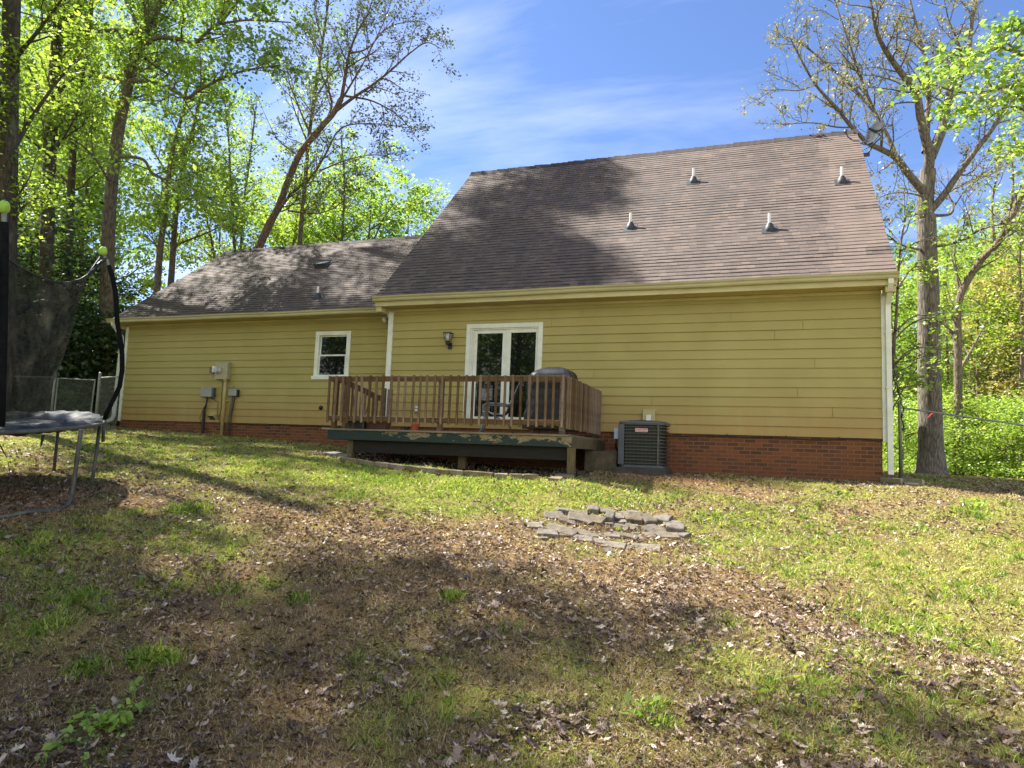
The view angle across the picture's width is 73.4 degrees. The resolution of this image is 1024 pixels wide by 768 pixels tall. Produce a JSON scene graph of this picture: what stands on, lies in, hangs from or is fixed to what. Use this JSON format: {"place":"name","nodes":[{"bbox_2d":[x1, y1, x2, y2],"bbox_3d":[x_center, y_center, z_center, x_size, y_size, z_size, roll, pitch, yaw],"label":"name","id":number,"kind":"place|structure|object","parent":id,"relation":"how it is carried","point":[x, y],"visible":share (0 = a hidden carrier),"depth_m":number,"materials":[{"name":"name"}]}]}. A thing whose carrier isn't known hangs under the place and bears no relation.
{"place":"outdoors","nodes":[
{"label":"outdoors","id":0,"kind":"place"},
{"bbox_2d":[0,425,1023,767],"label":"ground","id":1,"kind":"structure","parent":0,"point":[78,631],"depth_m":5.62,"materials":[{"name":"plant"}]},
{"bbox_2d":[12,294,104,409],"bbox_3d":[-14.259,-0.688,18.902,5.916,4.164,5.987,-3,-8,43],"label":"evergreen bush","id":2,"kind":"object","parent":1,"relation":"on","point":[97,363],"visible":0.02,"depth_m":19.33,"materials":[{"name":"green plant"}]},
{"bbox_2d":[16,155,105,410],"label":"evergreen tree","id":3,"kind":"object","parent":1,"relation":"on","point":[34,250],"visible":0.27,"depth_m":19.90,"materials":[{"name":"green plant"}]},
{"bbox_2d":[0,0,122,411],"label":"tree","id":4,"kind":"object","parent":1,"relation":"on","point":[11,138],"visible":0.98,"depth_m":15.43,"materials":[{"name":"green plant"}]},
{"bbox_2d":[0,200,124,519],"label":"trampoline","id":5,"kind":"object","parent":1,"relation":"on","point":[14,421],"visible":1,"depth_m":7.75,"materials":[{"name":"fabric"}]},
{"bbox_2d":[17,222,112,407],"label":"evergreen tree","id":6,"kind":"object","parent":1,"relation":"on","point":[85,262],"visible":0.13,"depth_m":21.57,"materials":[{"name":"green plant"}]},
{"bbox_2d":[13,372,118,432],"bbox_3d":[-11.879,0.407,16.938,5.742,1.470,0.407,1,-6,15],"label":"chain link fence","id":7,"kind":"object","parent":1,"relation":"on","point":[98,395],"visible":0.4,"depth_m":16.56,"materials":[{"name":"metal"}]},
{"bbox_2d":[54,378,95,428],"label":"chain link gate","id":8,"kind":"structure","parent":7,"relation":"attached to","point":[72,392],"depth_m":16.83,"materials":[{"name":"metal"}]},
{"bbox_2d":[14,292,119,424],"bbox_3d":[-13.777,-0.552,20.140,5.389,4.164,5.324,3,-6,-4],"label":"evergreen bush","id":9,"kind":"object","parent":1,"relation":"on","point":[76,359],"visible":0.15,"depth_m":19.76,"materials":[{"name":"green plant"}]},
{"bbox_2d":[18,298,125,424],"bbox_3d":[-13.537,-0.654,20.384,5.389,4.395,5.324,4,-6,-19],"label":"evergreen bush","id":10,"kind":"object","parent":1,"relation":"on","point":[95,329],"visible":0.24,"depth_m":20.79,"materials":[{"name":"green plant"}]},
{"bbox_2d":[0,0,145,294],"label":"woodland tree","id":11,"kind":"object","parent":1,"relation":"on","point":[96,205],"visible":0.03,"depth_m":28.92,"materials":[{"name":"green plant"}]},
{"bbox_2d":[19,0,133,409],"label":"tree","id":12,"kind":"object","parent":1,"relation":"on","point":[54,119],"visible":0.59,"depth_m":19.87,"materials":[{"name":"green plant"}]},
{"bbox_2d":[18,26,141,306],"bbox_3d":[-23.968,-8.003,34.316,10.394,21.959,9.492,3,-6,-10],"label":"woodland tree","id":13,"kind":"object","parent":1,"relation":"on","point":[97,174],"visible":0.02,"depth_m":34.56,"materials":[{"name":"green plant"}]},
{"bbox_2d":[18,0,150,309],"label":"tree","id":14,"kind":"object","parent":1,"relation":"on","point":[71,176],"visible":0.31,"depth_m":22.91,"materials":[{"name":"green plant"}]},
{"bbox_2d":[49,307,125,425],"bbox_3d":[-13.950,-0.406,22.309,5.324,4.164,5.389,3,-6,-5],"label":"evergreen bush","id":15,"kind":"object","parent":1,"relation":"on","point":[110,353],"visible":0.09,"depth_m":21.36,"materials":[{"name":"green plant"}]},
{"bbox_2d":[21,254,155,399],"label":"evergreen tree","id":16,"kind":"object","parent":1,"relation":"on","point":[119,286],"visible":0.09,"depth_m":23.07,"materials":[{"name":"green plant"}]},
{"bbox_2d":[34,672,155,767],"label":"vine weed","id":17,"kind":"object","parent":1,"relation":"on","point":[114,720],"visible":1,"depth_m":3.83,"materials":[{"name":"green plant"}]},
{"bbox_2d":[17,7,186,314],"bbox_3d":[-18.164,-6.701,29.489,7.613,17.944,7.874,1,-6,14],"label":"woodland tree","id":18,"kind":"object","parent":1,"relation":"on","point":[103,141],"visible":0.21,"depth_m":29.80,"materials":[{"name":"green plant"}]},
{"bbox_2d":[36,74,191,311],"bbox_3d":[-22.240,-7.239,37.517,9.492,21.202,10.394,8,-8,-44],"label":"woodland tree","id":19,"kind":"object","parent":1,"relation":"on","point":[142,248],"visible":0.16,"depth_m":37.91,"materials":[{"name":"green plant"}]},
{"bbox_2d":[107,53,224,293],"bbox_3d":[-13.080,-5.662,26.294,6.217,14.950,3.545,0,-6,20],"label":"slim tree","id":20,"kind":"object","parent":1,"relation":"on","point":[159,245],"visible":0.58,"depth_m":26.89,"materials":[{"name":"green plant"}]},
{"bbox_2d":[0,0,335,415],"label":"maple tree","id":21,"kind":"object","parent":1,"relation":"on","point":[142,38],"visible":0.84,"depth_m":20.40,"materials":[{"name":"green plant"}]},
{"bbox_2d":[129,60,260,285],"bbox_3d":[-13.209,-5.468,27.125,5.833,14.727,3.708,0,-6,20],"label":"slim tree","id":22,"kind":"object","parent":1,"relation":"on","point":[174,244],"visible":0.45,"depth_m":27.41,"materials":[{"name":"green plant"}]},
{"bbox_2d":[176,153,239,268],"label":"slim tree","id":23,"kind":"object","parent":1,"relation":"on","point":[211,244],"visible":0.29,"depth_m":27.96,"materials":[{"name":"green plant"}]},
{"bbox_2d":[137,147,294,280],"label":"woodland tree","id":24,"kind":"object","parent":1,"relation":"on","point":[191,256],"visible":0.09,"depth_m":33.62,"materials":[{"name":"green plant"}]},
{"bbox_2d":[202,76,269,250],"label":"slim tree","id":25,"kind":"object","parent":1,"relation":"on","point":[227,117],"visible":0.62,"depth_m":26.96,"materials":[{"name":"green plant"}]},
{"bbox_2d":[207,86,281,257],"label":"slim tree","id":26,"kind":"object","parent":1,"relation":"on","point":[249,153],"visible":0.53,"depth_m":27.95,"materials":[{"name":"green plant"}]},
{"bbox_2d":[204,168,348,262],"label":"woodland tree","id":27,"kind":"object","parent":1,"relation":"on","point":[288,239],"visible":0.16,"depth_m":30.42,"materials":[{"name":"green plant"}]},
{"bbox_2d":[225,139,349,249],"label":"woodland tree","id":28,"kind":"object","parent":1,"relation":"on","point":[269,207],"visible":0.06,"depth_m":36.33,"materials":[{"name":"green plant"}]},
{"bbox_2d":[258,0,367,244],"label":"slim tree","id":29,"kind":"object","parent":1,"relation":"on","point":[301,215],"visible":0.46,"depth_m":28.94,"materials":[{"name":"green plant"}]},
{"bbox_2d":[245,167,395,246],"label":"woodland tree","id":30,"kind":"object","parent":1,"relation":"on","point":[360,235],"visible":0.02,"depth_m":33.79,"materials":[{"name":"green plant"}]},
{"bbox_2d":[324,451,350,457],"bbox_3d":[-3.308,1.346,13.101,0.546,0.073,0.279,3,1,22],"label":"paving slab","id":31,"kind":"object","parent":1,"relation":"on","point":[335,454],"depth_m":12.99,"materials":[{"name":"concrete"}]},
{"bbox_2d":[305,126,373,242],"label":"slim tree","id":32,"kind":"object","parent":1,"relation":"on","point":[343,154],"visible":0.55,"depth_m":28.98,"materials":[{"name":"green plant"}]},
{"bbox_2d":[242,138,443,247],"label":"woodland tree","id":33,"kind":"object","parent":1,"relation":"on","point":[397,221],"visible":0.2,"depth_m":31.27,"materials":[{"name":"green plant"}]},
{"bbox_2d":[238,0,461,248],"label":"leaning tree","id":34,"kind":"object","parent":1,"relation":"on","point":[282,199],"visible":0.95,"depth_m":25.27,"materials":[{"name":"green plant"}]},
{"bbox_2d":[338,160,456,239],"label":"woodland tree","id":35,"kind":"object","parent":1,"relation":"on","point":[398,171],"visible":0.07,"depth_m":32.97,"materials":[{"name":"green plant"}]},
{"bbox_2d":[321,374,604,474],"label":"wooden deck","id":36,"kind":"structure","parent":1,"relation":"on","point":[580,408],"depth_m":12.39,"materials":[{"name":"brown wood"}]},
{"bbox_2d":[347,421,366,428],"bbox_3d":[-2.992,0.779,13.287,0.430,0.188,0.230,0,-6,20],"label":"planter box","id":37,"kind":"object","parent":36,"relation":"on","point":[357,424],"visible":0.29,"depth_m":13.20,"materials":[{"name":"black"}]},
{"bbox_2d":[367,421,390,429],"bbox_3d":[-2.546,0.775,13.136,0.490,0.198,0.250,0,-6,20],"label":"planter box","id":38,"kind":"object","parent":36,"relation":"on","point":[379,425],"visible":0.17,"depth_m":13.04,"materials":[{"name":"brown"}]},
{"bbox_2d":[479,382,519,432],"bbox_3d":[-0.226,0.461,13.036,0.748,1.000,0.596,2,-6,2],"label":"patio chair","id":39,"kind":"object","parent":36,"relation":"on","point":[508,406],"visible":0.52,"depth_m":12.77,"materials":[{"name":"grey metal"}]},
{"bbox_2d":[522,367,577,434],"bbox_3d":[0.729,0.315,12.495,0.919,1.240,0.696,0,-6,20],"label":"covered grill","id":40,"kind":"object","parent":36,"relation":"on","point":[555,371],"visible":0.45,"depth_m":12.25,"materials":[{"name":"fabric"}]},
{"bbox_2d":[106,129,899,481],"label":"house","id":41,"kind":"structure","parent":1,"relation":"on","point":[732,295],"depth_m":15.23,"materials":[{"name":"wood"}]},
{"bbox_2d":[200,387,218,433],"bbox_3d":[-8.061,0.741,18.259,0.632,1.320,0.110,0,-6,20],"label":"telephone box","id":42,"kind":"object","parent":41,"relation":"attached to","point":[209,392],"visible":0.98,"depth_m":18.28,"materials":[{"name":"grey plastic"}]},
{"bbox_2d":[209,362,230,434],"bbox_3d":[-7.828,0.411,18.137,0.640,1.990,0.250,0,-6,20],"label":"electric meter","id":43,"kind":"object","parent":41,"relation":"attached to","point":[221,370],"visible":0.98,"depth_m":18.13,"materials":[{"name":"beige paint"}]},
{"bbox_2d":[225,386,239,435],"bbox_3d":[-7.341,0.753,18.013,0.320,1.426,0.080,0,-6,20],"label":"cable junction box","id":44,"kind":"object","parent":41,"relation":"attached to","point":[233,392],"visible":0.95,"depth_m":18.01,"materials":[{"name":"grey plastic"}]},
{"bbox_2d":[311,331,351,379],"bbox_3d":[-4.497,-0.715,17.226,1.120,1.220,0.117,0,-6,20],"label":"window","id":45,"kind":"structure","parent":41,"relation":"in","point":[332,348],"depth_m":17.24,"materials":[{"name":"white paint"}]},
{"bbox_2d":[463,322,542,418],"bbox_3d":[-0.199,-0.178,14.970,1.780,2.310,0.145,0,-6,20],"label":"patio door","id":46,"kind":"structure","parent":41,"relation":"in","point":[509,349],"depth_m":15.01,"materials":[{"name":"white paint"}]},
{"bbox_2d":[642,409,655,420],"bbox_3d":[2.733,0.730,13.719,0.250,0.440,0.085,0,-6,20],"label":"disconnect box","id":47,"kind":"object","parent":41,"relation":"attached to","point":[649,414],"visible":0.55,"depth_m":13.70,"materials":[{"name":"plastic"}]},
{"bbox_2d":[611,434,881,441],"bbox_3d":[4.327,1.001,13.142,4.902,0.073,0.046,0,-6,20],"label":"brick ledge","id":48,"kind":"object","parent":41,"relation":"attached to","point":[775,437],"visible":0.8,"depth_m":12.89,"materials":[{"name":"red brick"}]},
{"bbox_2d":[844,118,883,156],"bbox_3d":[8.825,-6.253,17.272,0.940,0.886,0.756,0,-6,20],"label":"satellite dish","id":49,"kind":"object","parent":41,"relation":"attached to","point":[873,132],"visible":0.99,"depth_m":17.35,"materials":[{"name":"metal"}]},
{"bbox_2d":[0,427,1023,767],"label":"leaf crumbs","id":50,"kind":"object","parent":1,"relation":"on","point":[396,673],"visible":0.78,"depth_m":5.54,"materials":[{"name":"brown"}]},
{"bbox_2d":[0,427,1023,767],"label":"fallen leaves","id":51,"kind":"object","parent":1,"relation":"on","point":[552,721],"visible":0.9,"depth_m":4.79,"materials":[{"name":"brown plant"}]},
{"bbox_2d":[0,433,1023,767],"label":"twigs","id":52,"kind":"object","parent":1,"relation":"on","point":[536,629],"visible":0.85,"depth_m":4.93,"materials":[{"name":"wood"}]},
{"bbox_2d":[1,467,1023,753],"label":"grass tufts","id":53,"kind":"object","parent":1,"relation":"on","point":[157,655],"visible":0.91,"depth_m":5.60,"materials":[{"name":"green"}]},
{"bbox_2d":[527,522,543,528],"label":"paver stone","id":54,"kind":"object","parent":1,"relation":"on","point":[536,525],"visible":0.8,"depth_m":8.43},
{"bbox_2d":[537,528,558,538],"bbox_3d":[0.423,1.776,8.132,0.266,0.073,0.164,4,10,5],"label":"paver stone","id":55,"kind":"object","parent":1,"relation":"on","point":[548,532],"visible":0.82,"depth_m":8.08,"materials":[{"name":"stone"}]},
{"bbox_2d":[544,511,563,519],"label":"paver stone","id":56,"kind":"object","parent":1,"relation":"on","point":[553,514],"visible":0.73,"depth_m":9.04,"materials":[{"name":"stone"}]},
{"bbox_2d":[544,522,572,529],"bbox_3d":[0.558,1.778,8.413,0.365,0.050,0.240,6,9,32],"label":"paver stone","id":57,"kind":"object","parent":1,"relation":"on","point":[553,526],"visible":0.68,"depth_m":8.43,"materials":[{"name":"stone"}]},
{"bbox_2d":[558,527,577,536],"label":"paver stone","id":58,"kind":"object","parent":1,"relation":"on","point":[566,531],"visible":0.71,"depth_m":8.22,"materials":[{"name":"stone"}]},
{"bbox_2d":[568,511,589,522],"bbox_3d":[0.878,1.763,9.008,0.306,0.060,0.245,10,16,7],"label":"paver stone","id":59,"kind":"object","parent":1,"relation":"on","point":[580,517],"visible":0.82,"depth_m":8.97,"materials":[{"name":"stone"}]},
{"bbox_2d":[571,534,592,541],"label":"paver stone","id":60,"kind":"object","parent":1,"relation":"on","point":[586,539],"visible":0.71,"depth_m":8.06,"materials":[{"name":"stone"}]},
{"bbox_2d":[587,504,598,514],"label":"paver stone","id":61,"kind":"object","parent":1,"relation":"on","point":[591,508],"visible":0.79,"depth_m":9.33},
{"bbox_2d":[588,514,606,525],"bbox_3d":[1.095,1.778,8.971,0.255,0.060,0.182,5,22,39],"label":"paver stone","id":62,"kind":"object","parent":1,"relation":"on","point":[597,519],"visible":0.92,"depth_m":8.93,"materials":[{"name":"stone"}]},
{"bbox_2d":[584,450,618,471],"bbox_3d":[1.765,1.565,13.239,0.620,0.550,0.600,0,-6,20],"label":"concrete step","id":63,"kind":"object","parent":1,"relation":"on","point":[594,460],"visible":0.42,"depth_m":12.97,"materials":[{"name":"concrete"}]},
{"bbox_2d":[604,510,615,522],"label":"paver stone","id":64,"kind":"object","parent":1,"relation":"on","point":[609,515],"visible":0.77,"depth_m":9.02,"materials":[{"name":"stone"}]},
{"bbox_2d":[600,540,626,549],"bbox_3d":[1.163,1.861,7.895,0.303,0.047,0.269,3,2,20],"label":"paver stone","id":65,"kind":"object","parent":1,"relation":"on","point":[616,544],"visible":0.67,"depth_m":7.87,"materials":[{"name":"stone"}]},
{"bbox_2d":[626,511,642,523],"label":"paver stone","id":66,"kind":"object","parent":1,"relation":"on","point":[635,517],"visible":0.88,"depth_m":9.03,"materials":[{"name":"stone"}]},
{"bbox_2d":[612,467,671,475],"bbox_3d":[2.454,1.653,12.937,0.960,0.148,1.020,0,-6,20],"label":"concrete pad","id":67,"kind":"object","parent":1,"relation":"on","point":[648,471],"visible":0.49,"depth_m":12.46,"materials":[{"name":"concrete"}]},
{"bbox_2d":[614,420,669,468],"bbox_3d":[2.460,1.141,12.991,0.970,0.877,0.848,0,-6,20],"label":"air conditioner","id":68,"kind":"object","parent":67,"relation":"on","point":[642,444],"visible":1,"depth_m":12.63,"materials":[{"name":"grey metal"}]},
{"bbox_2d":[625,542,660,551],"bbox_3d":[1.503,1.877,7.859,0.418,0.041,0.328,0,2,19],"label":"paver stone","id":69,"kind":"object","parent":1,"relation":"on","point":[647,546],"visible":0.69,"depth_m":7.85,"materials":[{"name":"stone"}]},
{"bbox_2d":[621,691,666,725],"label":"weed","id":70,"kind":"object","parent":1,"relation":"on","point":[639,712],"visible":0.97,"depth_m":3.92,"materials":[{"name":"green plant"}]},
{"bbox_2d":[638,513,657,524],"bbox_3d":[1.785,1.784,9.048,0.182,0.090,0.228,3,19,-23],"label":"paver stone","id":71,"kind":"object","parent":1,"relation":"on","point":[648,518],"visible":0.77,"depth_m":8.98,"materials":[{"name":"stone"}]},
{"bbox_2d":[641,524,659,531],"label":"paver stone","id":72,"kind":"object","parent":1,"relation":"on","point":[649,528],"visible":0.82,"depth_m":8.75,"materials":[{"name":"stone"}]},
{"bbox_2d":[642,532,680,539],"bbox_3d":[1.852,1.890,8.533,0.469,0.055,0.196,0,8,4],"label":"paver stone","id":73,"kind":"object","parent":1,"relation":"on","point":[672,535],"visible":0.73,"depth_m":8.51,"materials":[{"name":"stone"}]},
{"bbox_2d":[654,513,673,523],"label":"paver stone","id":74,"kind":"object","parent":1,"relation":"on","point":[660,518],"visible":0.73,"depth_m":9.00,"materials":[{"name":"stone"}]},
{"bbox_2d":[666,521,685,531],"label":"paver stone","id":75,"kind":"object","parent":1,"relation":"on","point":[675,527],"visible":0.88,"depth_m":8.66,"materials":[{"name":"stone"}]},
{"bbox_2d":[733,0,1023,474],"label":"oak tree","id":76,"kind":"object","parent":1,"relation":"on","point":[931,457],"visible":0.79,"depth_m":19.73,"materials":[{"name":"grey plant"}]},
{"bbox_2d":[891,302,904,431],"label":"slim tree","id":77,"kind":"object","parent":1,"relation":"on","point":[897,385],"visible":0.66,"depth_m":13.44,"materials":[{"name":"black plant"}]},
{"bbox_2d":[881,477,924,484],"bbox_3d":[6.676,1.665,11.766,0.380,0.090,0.770,2,-6,6],"label":"splash block","id":78,"kind":"object","parent":1,"relation":"on","point":[905,480],"depth_m":11.63,"materials":[{"name":"beige concrete"}]},
{"bbox_2d":[882,398,970,472],"bbox_3d":[12.493,1.684,21.867,3.868,2.734,3.906,1,-6,13],"label":"understory bush","id":79,"kind":"object","parent":1,"relation":"on","point":[913,442],"visible":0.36,"depth_m":21.64,"materials":[{"name":"green plant"}]},
{"bbox_2d":[879,193,985,472],"bbox_3d":[11.026,-1.281,18.465,4.026,7.811,2.231,3,-6,-4],"label":"understory tree","id":80,"kind":"object","parent":1,"relation":"on","point":[949,309],"visible":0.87,"depth_m":18.55,"materials":[{"name":"green plant"}]},
{"bbox_2d":[893,257,983,456],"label":"woodland tree","id":81,"kind":"object","parent":1,"relation":"on","point":[906,317],"visible":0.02,"depth_m":41.77,"materials":[{"name":"green plant"}]},
{"bbox_2d":[881,252,997,472],"bbox_3d":[16.837,-0.836,30.810,6.852,9.938,7.087,1,-6,14],"label":"woodland tree","id":82,"kind":"object","parent":1,"relation":"on","point":[911,330],"visible":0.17,"depth_m":30.22,"materials":[{"name":"green plant"}]},
{"bbox_2d":[882,387,1002,474],"bbox_3d":[14.905,1.750,25.101,4.973,3.611,4.640,-1,-6,28],"label":"understory bush","id":83,"kind":"object","parent":1,"relation":"on","point":[946,397],"visible":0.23,"depth_m":24.41,"materials":[{"name":"green plant"}]},
{"bbox_2d":[883,387,1005,472],"bbox_3d":[17.970,2.112,29.328,5.318,4.100,5.370,2,-6,-2],"label":"understory bush","id":84,"kind":"object","parent":1,"relation":"on","point":[944,433],"visible":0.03,"depth_m":28.82,"materials":[{"name":"green plant"}]},
{"bbox_2d":[911,237,982,466],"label":"slim tree","id":85,"kind":"object","parent":1,"relation":"on","point":[946,336],"visible":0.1,"depth_m":31.95,"materials":[{"name":"green plant"}]},
{"bbox_2d":[877,10,1023,198],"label":"maple tree","id":86,"kind":"object","parent":1,"relation":"on","point":[986,72],"visible":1,"depth_m":9.12,"materials":[{"name":"green plant"}]},
{"bbox_2d":[888,216,1015,407],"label":"woodland tree","id":87,"kind":"object","parent":1,"relation":"on","point":[914,272],"visible":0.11,"depth_m":36.46,"materials":[{"name":"green plant"}]},
{"bbox_2d":[891,233,1019,446],"bbox_3d":[22.370,-1.484,34.022,8.629,12.115,9.449,7,-7,-38],"label":"woodland tree","id":88,"kind":"object","parent":1,"relation":"on","point":[950,356],"visible":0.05,"depth_m":33.64,"materials":[{"name":"green plant"}]},
{"bbox_2d":[894,416,1017,477],"bbox_3d":[14.983,2.210,23.601,3.906,2.278,3.868,-3,-8,41],"label":"understory bush","id":89,"kind":"object","parent":1,"relation":"on","point":[954,454],"visible":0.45,"depth_m":23.10,"materials":[{"name":"green plant"}]},
{"bbox_2d":[898,401,1023,477],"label":"chain link fence","id":90,"kind":"object","parent":1,"relation":"on","point":[900,407],"visible":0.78,"depth_m":13.57,"materials":[{"name":"metal"}]},
{"bbox_2d":[907,105,1023,474],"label":"leaning tree","id":91,"kind":"object","parent":1,"relation":"on","point":[962,287],"visible":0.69,"depth_m":23.94,"materials":[{"name":"green plant"}]},
{"bbox_2d":[915,236,1023,474],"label":"woodland tree","id":92,"kind":"object","parent":1,"relation":"on","point":[962,278],"visible":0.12,"depth_m":31.07,"materials":[{"name":"green plant"}]},
{"bbox_2d":[917,394,1023,477],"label":"understory bush","id":93,"kind":"object","parent":1,"relation":"on","point":[975,425],"visible":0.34,"depth_m":24.16,"materials":[{"name":"green plant"}]},
{"bbox_2d":[955,497,989,508],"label":"weed","id":94,"kind":"object","parent":1,"relation":"on","point":[974,502],"visible":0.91,"depth_m":9.52,"materials":[{"name":"green plant"}]},
{"bbox_2d":[942,284,1015,476],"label":"slim tree","id":95,"kind":"object","parent":1,"relation":"on","point":[967,364],"visible":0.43,"depth_m":26.85,"materials":[{"name":"green plant"}]},
{"bbox_2d":[939,251,1023,463],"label":"woodland tree","id":96,"kind":"object","parent":1,"relation":"on","point":[970,326],"visible":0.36,"depth_m":27.20,"materials":[{"name":"green plant"}]},
{"bbox_2d":[945,213,1023,391],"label":"woodland tree","id":97,"kind":"object","parent":1,"relation":"on","point":[992,240],"visible":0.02,"depth_m":39.08,"materials":[{"name":"green plant"}]},
{"bbox_2d":[947,173,1023,412],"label":"woodland tree","id":98,"kind":"object","parent":1,"relation":"on","point":[975,254],"visible":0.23,"depth_m":28.98,"materials":[{"name":"green plant"}]},
{"bbox_2d":[949,266,1023,427],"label":"woodland tree","id":99,"kind":"object","parent":1,"relation":"on","point":[1016,314],"visible":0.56,"depth_m":25.83,"materials":[{"name":"green plant"}]},
{"bbox_2d":[952,409,1023,478],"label":"understory bush","id":100,"kind":"object","parent":1,"relation":"on","point":[1018,436],"visible":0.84,"depth_m":22.48,"materials":[{"name":"green plant"}]},
{"bbox_2d":[968,395,1023,478],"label":"understory bush","id":101,"kind":"object","parent":1,"relation":"on","point":[1012,411],"visible":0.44,"depth_m":23.40,"materials":[{"name":"green plant"}]},
{"bbox_2d":[974,390,1023,478],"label":"understory bush","id":102,"kind":"object","parent":1,"relation":"on","point":[1014,404],"visible":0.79,"depth_m":21.91,"materials":[{"name":"green plant"}]},
{"bbox_2d":[978,199,1023,478],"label":"slim tree","id":103,"kind":"object","parent":1,"relation":"on","point":[1012,332],"visible":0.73,"depth_m":25.13,"materials":[{"name":"green plant"}]},
{"bbox_2d":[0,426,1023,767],"bbox_3d":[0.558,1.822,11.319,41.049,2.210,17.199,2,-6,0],"label":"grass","id":104,"kind":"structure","parent":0,"point":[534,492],"depth_m":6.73,"materials":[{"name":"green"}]},
{"bbox_2d":[0,0,1023,382],"label":"sky","id":105,"kind":"structure","parent":0,"point":[541,81],"materials":[{"name":"blue"}]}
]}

